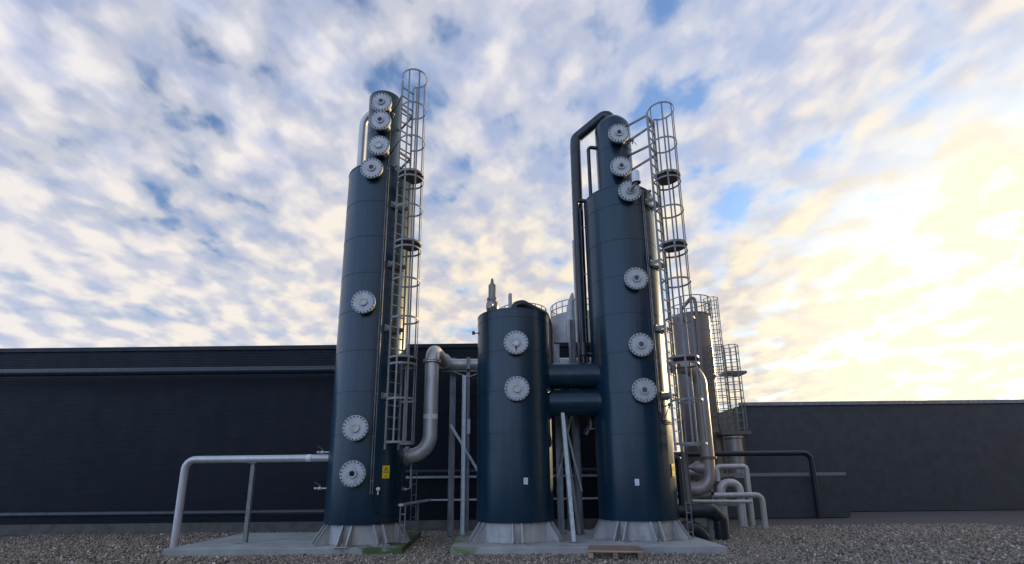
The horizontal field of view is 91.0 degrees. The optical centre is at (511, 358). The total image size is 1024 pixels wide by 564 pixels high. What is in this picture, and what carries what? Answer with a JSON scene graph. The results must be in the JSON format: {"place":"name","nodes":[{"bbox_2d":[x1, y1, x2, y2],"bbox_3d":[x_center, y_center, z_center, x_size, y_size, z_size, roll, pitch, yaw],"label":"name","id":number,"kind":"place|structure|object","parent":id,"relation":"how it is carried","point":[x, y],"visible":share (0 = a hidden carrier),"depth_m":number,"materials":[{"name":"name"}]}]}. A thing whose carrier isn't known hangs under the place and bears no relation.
{"place":"outdoors","nodes":[
{"label":"outdoors","id":0,"kind":"place"},
{"bbox_2d":[309,90,412,547],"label":"process tower","id":1,"kind":"structure","parent":0,"point":[353,517],"depth_m":12.16,"materials":[{"name":"metal"}]},
{"bbox_2d":[356,111,368,166],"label":"vent pipe","id":2,"kind":"object","parent":1,"relation":"attached to","point":[362,140],"visible":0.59,"depth_m":14.79,"materials":[{"name":"silver metal"}]},
{"bbox_2d":[369,166,389,494],"bbox_3d":[-3.218,-1.003,12.326,0.090,8.380,0.030,6,-15,-25],"label":"conduit","id":3,"kind":"object","parent":1,"relation":"attached to","point":[381,313],"visible":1,"depth_m":12.21,"materials":[{"name":"metal"}]},
{"bbox_2d":[371,494,396,516],"bbox_3d":[-2.887,3.368,11.555,0.110,0.530,0.808,-11,-17,38],"label":"cable","id":4,"kind":"object","parent":1,"relation":"attached to","point":[378,512],"visible":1,"depth_m":11.34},
{"bbox_2d":[382,465,389,477],"bbox_3d":[-2.916,2.626,11.647,0.007,0.290,0.190,-13,-18,42],"label":"warning sign","id":5,"kind":"object","parent":1,"relation":"attached to","point":[385,471],"visible":1,"depth_m":11.64,"materials":[{"name":"yellow plastic"}]},
{"bbox_2d":[381,68,426,449],"bbox_3d":[-2.872,-2.765,12.848,1.347,10.044,0.669,-11,-17,38],"label":"caged ladder","id":6,"kind":"object","parent":1,"relation":"attached to","point":[413,176],"visible":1,"depth_m":12.57,"materials":[{"name":"metal"}]},
{"bbox_2d":[402,463,411,490],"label":"drain pipe","id":7,"kind":"object","parent":1,"relation":"attached to","point":[404,489],"visible":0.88,"depth_m":12.73,"materials":[{"name":"silver metal"}]},
{"bbox_2d":[403,346,451,465],"bbox_3d":[-2.393,1.267,13.652,1.287,3.235,1.750,-1,-14,0],"label":"silver pipe","id":8,"kind":"object","parent":1,"relation":"attached to","point":[436,359],"visible":0.99,"depth_m":12.86,"materials":[{"name":"silver metal"}]},
{"bbox_2d":[0,491,1023,563],"bbox_3d":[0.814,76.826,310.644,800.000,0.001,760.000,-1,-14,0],"label":"ground","id":9,"kind":"structure","parent":0,"point":[1005,517],"depth_m":18.48,"materials":[{"name":"grey gravel"}]},
{"bbox_2d":[163,531,420,556],"bbox_3d":[-4.946,4.664,12.516,5.210,0.330,3.700,-1,-14,0],"label":"concrete slab","id":10,"kind":"object","parent":9,"relation":"on","point":[282,543],"visible":0.63,"depth_m":11.00,"materials":[{"name":"concrete"}]},
{"bbox_2d":[242,462,258,542],"bbox_3d":[-6.363,3.537,12.196,0.200,2.000,0.200,-1,-14,0],"label":"pipe support","id":11,"kind":"object","parent":10,"relation":"on","point":[249,503],"visible":0.82,"depth_m":12.17,"materials":[{"name":"metal"}]},
{"bbox_2d":[170,454,328,547],"bbox_3d":[-6.268,3.489,12.152,3.771,2.270,0.197,-1,-14,2],"label":"silver pipe","id":12,"kind":"object","parent":11,"relation":"on","point":[180,502],"visible":0.88,"depth_m":12.31,"materials":[{"name":"silver metal"}]},
{"bbox_2d":[398,506,405,542],"bbox_3d":[-2.543,3.841,11.667,0.142,0.820,0.031,-1,-14,2],"label":"cable ladder","id":13,"kind":"object","parent":10,"relation":"on","point":[400,514],"visible":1,"depth_m":11.65,"materials":[{"name":"metal"}]},
{"bbox_2d":[409,470,416,533],"bbox_3d":[-2.694,3.916,13.772,0.152,1.670,0.030,-1,-14,0],"label":"cable ladder","id":14,"kind":"object","parent":10,"relation":"on","point":[411,501],"visible":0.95,"depth_m":13.76,"materials":[{"name":"metal"}]},
{"bbox_2d":[416,503,418,533],"bbox_3d":[-2.574,4.332,13.733,0.060,0.850,0.050,-1,-14,0],"label":"steel post","id":15,"kind":"object","parent":10,"relation":"on","point":[417,520],"visible":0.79,"depth_m":13.70,"materials":[{"name":"grey metal"}]},
{"bbox_2d":[398,497,597,505],"bbox_3d":[1.581,3.885,13.768,8.520,0.080,3.901,-1,-14,0],"label":"cable channel","id":16,"kind":"object","parent":15,"relation":"on","point":[410,503],"visible":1,"depth_m":15.56,"materials":[{"name":"metal"}]},
{"bbox_2d":[0,342,598,535],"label":"industrial hall","id":17,"kind":"structure","parent":9,"relation":"on","point":[100,443],"depth_m":16.52,"materials":[{"name":"metal"}]},
{"bbox_2d":[0,509,323,517],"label":"insulated pipe","id":18,"kind":"object","parent":17,"relation":"attached to","point":[170,513],"visible":0.82,"depth_m":14.31,"materials":[{"name":"grey metal"}]},
{"bbox_2d":[0,366,334,376],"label":"insulated pipe","id":19,"kind":"object","parent":17,"relation":"attached to","point":[168,371],"visible":0.87,"depth_m":16.08,"materials":[{"name":"grey metal"}]},
{"bbox_2d":[406,474,596,478],"bbox_3d":[0.740,3.732,15.989,8.200,0.075,0.080,-1,-14,0],"label":"cable channel","id":20,"kind":"object","parent":17,"relation":"attached to","point":[554,475],"visible":0.36,"depth_m":15.95,"materials":[{"name":"metal"}]},
{"bbox_2d":[405,468,596,474],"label":"insulated pipe","id":21,"kind":"object","parent":20,"relation":"attached to","point":[458,471],"visible":0.34,"depth_m":15.84,"materials":[{"name":"black metal"}]},
{"bbox_2d":[0,523,1023,563],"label":"gravel","id":22,"kind":"structure","parent":9,"relation":"on","point":[997,541],"depth_m":10.92,"materials":[{"name":"grey gravel"}]},
{"bbox_2d":[442,319,585,542],"bbox_3d":[-0.057,1.740,13.359,3.950,5.950,3.135,-1,-14,0],"label":"pipe rack","id":23,"kind":"object","parent":22,"relation":"on","point":[563,447],"visible":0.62,"depth_m":13.72,"materials":[{"name":"metal"}]},
{"bbox_2d":[439,358,590,369],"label":"silver pipe","id":24,"kind":"object","parent":23,"relation":"on","point":[458,363],"visible":0.18,"depth_m":14.92,"materials":[{"name":"silver metal"}]},
{"bbox_2d":[588,545,643,559],"bbox_3d":[2.060,3.884,10.105,1.047,0.142,0.920,-3,-14,9],"label":"wooden pallet","id":25,"kind":"object","parent":22,"relation":"on","point":[616,549],"visible":1,"depth_m":9.95,"materials":[{"name":"brown wood"}]},
{"bbox_2d":[706,518,713,538],"bbox_3d":[5.046,4.311,12.833,0.140,0.560,0.140,-1,-14,0],"label":"pipe support","id":26,"kind":"object","parent":22,"relation":"on","point":[710,526],"visible":0.68,"depth_m":12.79,"materials":[{"name":"grey metal"}]},
{"bbox_2d":[678,504,728,539],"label":"insulated pipe","id":27,"kind":"object","parent":26,"relation":"on","point":[716,515],"visible":0.72,"depth_m":12.59,"materials":[{"name":"black metal"}]},
{"bbox_2d":[683,482,737,528],"bbox_3d":[5.647,4.426,15.171,2.200,1.426,0.300,-1,-14,0],"label":"pipe stand","id":28,"kind":"object","parent":22,"relation":"on","point":[711,493],"visible":0.15,"depth_m":15.26,"materials":[{"name":"metal"}]},
{"bbox_2d":[689,470,701,477],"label":"silver pipe","id":29,"kind":"object","parent":28,"relation":"attached to","point":[691,472],"visible":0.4,"depth_m":15.51,"materials":[{"name":"silver metal"}]},
{"bbox_2d":[550,298,589,342],"bbox_3d":[3.646,2.385,26.165,3.040,10.611,3.040,-1,-14,0],"label":"storage silo","id":30,"kind":"object","parent":9,"relation":"on","point":[559,326],"visible":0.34,"depth_m":26.12,"materials":[{"name":"silver metal"}]},
{"bbox_2d":[566,293,574,341],"bbox_3d":[3.000,1.897,24.587,0.560,10.830,0.500,-1,-14,0],"label":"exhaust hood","id":31,"kind":"object","parent":9,"relation":"on","point":[570,311],"visible":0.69,"depth_m":25.45,"materials":[{"name":"silver metal"}]},
{"bbox_2d":[572,240,576,341],"bbox_3d":[3.295,0.484,24.568,0.380,13.560,0.380,-1,-14,0],"label":"chimney","id":32,"kind":"object","parent":9,"relation":"on","point":[574,299],"visible":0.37,"depth_m":25.30,"materials":[{"name":"black metal"}]},
{"bbox_2d":[450,530,726,555],"bbox_3d":[1.503,4.526,12.229,5.890,0.330,3.790,-1,-14,0],"label":"slab concrete","id":33,"kind":"object","parent":9,"relation":"on","point":[461,545],"visible":0.44,"depth_m":10.59,"materials":[{"name":"grey concrete"}]},
{"bbox_2d":[468,307,565,545],"bbox_3d":[0.058,1.591,12.660,2.295,5.603,2.434,-1,-14,0],"label":"process tank","id":34,"kind":"object","parent":33,"relation":"on","point":[514,437],"visible":1,"depth_m":11.82,"materials":[{"name":"metal"}]},
{"bbox_2d":[486,278,497,310],"bbox_3d":[-0.532,-1.589,13.530,0.336,1.230,0.388,-1,-14,0],"label":"safety valve","id":35,"kind":"object","parent":34,"relation":"attached to","point":[492,302],"visible":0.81,"depth_m":13.46,"materials":[{"name":"metal"}]},
{"bbox_2d":[508,293,511,307],"bbox_3d":[-0.035,1.912,24.540,0.216,10.840,0.216,-1,-14,0],"label":"vent stack","id":36,"kind":"object","parent":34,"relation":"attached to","point":[509,299],"visible":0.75,"depth_m":25.63,"materials":[{"name":"silver metal"}]},
{"bbox_2d":[501,303,546,310],"bbox_3d":[0.646,2.485,26.149,2.600,10.471,2.600,-1,-14,0],"label":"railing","id":37,"kind":"object","parent":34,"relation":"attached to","point":[531,303],"visible":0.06,"depth_m":26.52,"materials":[{"name":"metal"}]},
{"bbox_2d":[511,300,553,362],"bbox_3d":[0.527,-0.554,13.450,1.386,2.001,0.350,6,-15,-25],"label":"insulated pipe","id":38,"kind":"object","parent":34,"relation":"attached to","point":[522,304],"visible":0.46,"depth_m":13.56,"materials":[{"name":"metal"}]},
{"bbox_2d":[584,114,692,542],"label":"process tower","id":39,"kind":"structure","parent":33,"relation":"on","point":[633,438],"depth_m":12.42,"materials":[{"name":"metal"}]},
{"bbox_2d":[549,363,599,388],"bbox_3d":[1.605,0.451,12.975,1.500,0.666,0.666,-1,-14,0],"label":"connecting duct","id":40,"kind":"object","parent":39,"relation":"attached to","point":[574,375],"visible":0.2,"depth_m":12.68,"materials":[{"name":"metal"}]},
{"bbox_2d":[579,342,586,362],"bbox_3d":[1.884,-0.122,13.298,0.200,0.620,0.200,-1,-14,0],"label":"drain pot","id":41,"kind":"object","parent":40,"relation":"on","point":[583,349],"visible":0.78,"depth_m":13.24,"materials":[{"name":"metal"}]},
{"bbox_2d":[550,390,601,415],"bbox_3d":[1.612,1.136,12.809,1.500,0.672,0.672,-1,-14,0],"label":"connecting duct","id":42,"kind":"object","parent":39,"relation":"attached to","point":[578,402],"visible":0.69,"depth_m":12.52,"materials":[{"name":"blue metal"}]},
{"bbox_2d":[574,199,585,341],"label":"insulated pipe","id":43,"kind":"object","parent":39,"relation":"attached to","point":[579,274],"visible":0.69,"depth_m":13.82,"materials":[{"name":"metal"}]},
{"bbox_2d":[580,209,594,428],"bbox_3d":[2.030,-1.229,13.597,0.135,6.250,0.020,-1,-14,0],"label":"cable tray","id":44,"kind":"object","parent":39,"relation":"attached to","point":[584,296],"visible":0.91,"depth_m":13.77,"materials":[{"name":"metal"}]},
{"bbox_2d":[583,416,594,436],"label":"insulated pipe","id":45,"kind":"object","parent":39,"relation":"attached to","point":[588,431],"visible":0.69,"depth_m":13.07,"materials":[{"name":"grey metal"}]},
{"bbox_2d":[586,146,595,195],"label":"insulated pipe","id":46,"kind":"object","parent":39,"relation":"attached to","point":[589,148],"visible":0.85,"depth_m":14.56,"materials":[{"name":"metal"}]},
{"bbox_2d":[570,111,612,362],"bbox_3d":[2.429,-3.508,14.258,1.432,7.883,0.327,-5,-14,17],"label":"insulated pipe","id":47,"kind":"object","parent":39,"relation":"attached to","point":[583,132],"visible":0.78,"depth_m":14.59,"materials":[{"name":"metal"}]},
{"bbox_2d":[629,169,640,191],"bbox_3d":[3.157,-4.575,12.961,0.259,0.439,0.415,-1,-14,0],"label":"vent housing","id":48,"kind":"object","parent":39,"relation":"attached to","point":[636,180],"visible":1,"depth_m":12.82,"materials":[{"name":"metal"}]},
{"bbox_2d":[641,189,660,410],"bbox_3d":[3.503,-1.617,12.740,0.090,5.930,0.030,7,-16,-29],"label":"conduit","id":49,"kind":"object","parent":39,"relation":"attached to","point":[644,211],"visible":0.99,"depth_m":12.68,"materials":[{"name":"metal"}]},
{"bbox_2d":[660,406,671,424],"bbox_3d":[3.855,1.407,12.374,0.189,0.478,0.961,-9,-16,30],"label":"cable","id":50,"kind":"object","parent":39,"relation":"attached to","point":[665,416],"visible":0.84,"depth_m":12.09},
{"bbox_2d":[627,101,707,451],"bbox_3d":[3.857,-2.313,12.941,1.347,9.270,0.702,-8,-16,29],"label":"caged ladder","id":51,"kind":"object","parent":39,"relation":"attached to","point":[667,176],"visible":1,"depth_m":12.76,"materials":[{"name":"metal"}]},
{"bbox_2d":[671,464,674,475],"bbox_3d":[3.840,2.654,11.973,0.007,0.290,0.190,-11,-17,36],"label":"warning sign","id":52,"kind":"object","parent":39,"relation":"attached to","point":[673,469],"visible":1,"depth_m":11.97,"materials":[{"name":"yellow plastic"}]},
{"bbox_2d":[674,455,684,504],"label":"insulated pipe","id":53,"kind":"object","parent":39,"relation":"attached to","point":[679,478],"visible":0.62,"depth_m":12.86,"materials":[{"name":"metal"}]},
{"bbox_2d":[666,360,716,495],"bbox_3d":[4.632,1.856,13.751,1.786,3.706,0.507,2,-14,-9],"label":"elbow pipe","id":54,"kind":"object","parent":39,"relation":"attached to","point":[705,466],"visible":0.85,"depth_m":13.61,"materials":[{"name":"metal"}]},
{"bbox_2d":[681,522,711,541],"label":"insulated pipe","id":55,"kind":"object","parent":39,"relation":"attached to","point":[700,531],"visible":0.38,"depth_m":12.31,"materials":[{"name":"black metal"}]},
{"bbox_2d":[685,502,693,537],"bbox_3d":[4.220,3.840,11.977,0.136,0.830,0.032,-2,-14,5],"label":"cable ladder","id":56,"kind":"object","parent":33,"relation":"on","point":[692,531],"visible":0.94,"depth_m":11.97,"materials":[{"name":"metal"}]},
{"bbox_2d":[678,418,694,521],"bbox_3d":[4.522,3.035,13.041,0.210,3.151,0.110,-1,-14,0],"label":"steel upright","id":57,"kind":"object","parent":9,"relation":"on","point":[686,480],"visible":0.39,"depth_m":13.03,"materials":[{"name":"black metal"}]},
{"bbox_2d":[667,294,726,503],"bbox_3d":[8.943,2.076,24.168,2.128,10.161,2.128,-1,-14,0],"label":"background tank","id":58,"kind":"object","parent":9,"relation":"on","point":[706,339],"visible":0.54,"depth_m":23.80,"materials":[{"name":"grey metal"}]},
{"bbox_2d":[679,296,703,373],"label":"goose neck pipe","id":59,"kind":"object","parent":58,"relation":"attached to","point":[697,330],"visible":0.52,"depth_m":23.84,"materials":[{"name":"grey metal"}]},
{"bbox_2d":[703,296,724,374],"bbox_3d":[10.108,-1.140,25.150,0.716,3.910,0.716,-1,-14,0],"label":"ladder cage","id":60,"kind":"object","parent":58,"relation":"attached to","point":[712,321],"visible":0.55,"depth_m":25.17,"materials":[{"name":"grey metal"}]},
{"bbox_2d":[708,344,732,428],"bbox_3d":[9.634,1.280,23.331,0.716,3.860,0.716,-1,-14,0],"label":"ladder cage","id":61,"kind":"object","parent":58,"relation":"attached to","point":[716,389],"visible":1,"depth_m":23.20,"materials":[{"name":"metal"}]},
{"bbox_2d":[715,371,750,435],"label":"service walkway","id":62,"kind":"structure","parent":58,"relation":"attached to","point":[732,433],"depth_m":22.64,"materials":[{"name":"grey metal"}]},
{"bbox_2d":[721,344,747,430],"bbox_3d":[10.465,1.390,23.713,0.756,4.110,0.756,-1,-14,0],"label":"ladder cage","id":63,"kind":"object","parent":62,"relation":"attached to","point":[735,391],"visible":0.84,"depth_m":23.65,"materials":[{"name":"grey metal"}]},
{"bbox_2d":[677,492,768,527],"bbox_3d":[6.443,4.735,15.505,2.785,1.165,0.170,-1,-14,0],"label":"silver pipe","id":64,"kind":"object","parent":9,"relation":"on","point":[761,498],"visible":0.81,"depth_m":15.54,"materials":[{"name":"silver metal"}]},
{"bbox_2d":[717,479,747,527],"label":"silver pipe","id":65,"kind":"object","parent":9,"relation":"on","point":[724,484],"visible":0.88,"depth_m":15.88,"materials":[{"name":"silver metal"}]},
{"bbox_2d":[724,436,744,477],"bbox_3d":[9.773,4.938,21.827,0.800,3.080,0.800,-1,-14,0],"label":"vessel","id":66,"kind":"object","parent":9,"relation":"on","point":[734,443],"visible":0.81,"depth_m":21.78,"materials":[{"name":"metal"}]},
{"bbox_2d":[715,464,755,525],"bbox_3d":[7.449,4.591,16.875,1.180,2.070,0.180,-1,-14,0],"label":"silver pipe","id":67,"kind":"object","parent":9,"relation":"on","point":[744,467],"visible":0.91,"depth_m":16.94,"materials":[{"name":"silver metal"}]},
{"bbox_2d":[674,450,822,518],"bbox_3d":[8.102,4.905,19.369,7.300,2.620,0.200,-1,-14,0],"label":"insulated pipe","id":68,"kind":"object","parent":9,"relation":"on","point":[810,458],"visible":0.77,"depth_m":19.56,"materials":[{"name":"black metal"}]},
{"bbox_2d":[696,472,850,517],"bbox_3d":[10.358,5.469,20.225,5.300,1.680,1.660,-1,-14,0],"label":"dark container","id":69,"kind":"object","parent":9,"relation":"on","point":[788,497],"visible":0.64,"depth_m":19.48,"materials":[{"name":"metal"}]},
{"bbox_2d":[691,399,1023,510],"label":"hall annex","id":70,"kind":"object","parent":9,"relation":"on","point":[922,455],"visible":0.75,"depth_m":23.14,"materials":[{"name":"grey metal"}]},
{"bbox_2d":[0,0,1023,457],"label":"sky","id":71,"kind":"structure","parent":0,"point":[174,173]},
{"bbox_2d":[693,500,751,502],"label":"silver pipe","id":72,"kind":"object","parent":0,"point":[722,501],"visible":0.62,"depth_m":14.57,"materials":[{"name":"silver metal"}]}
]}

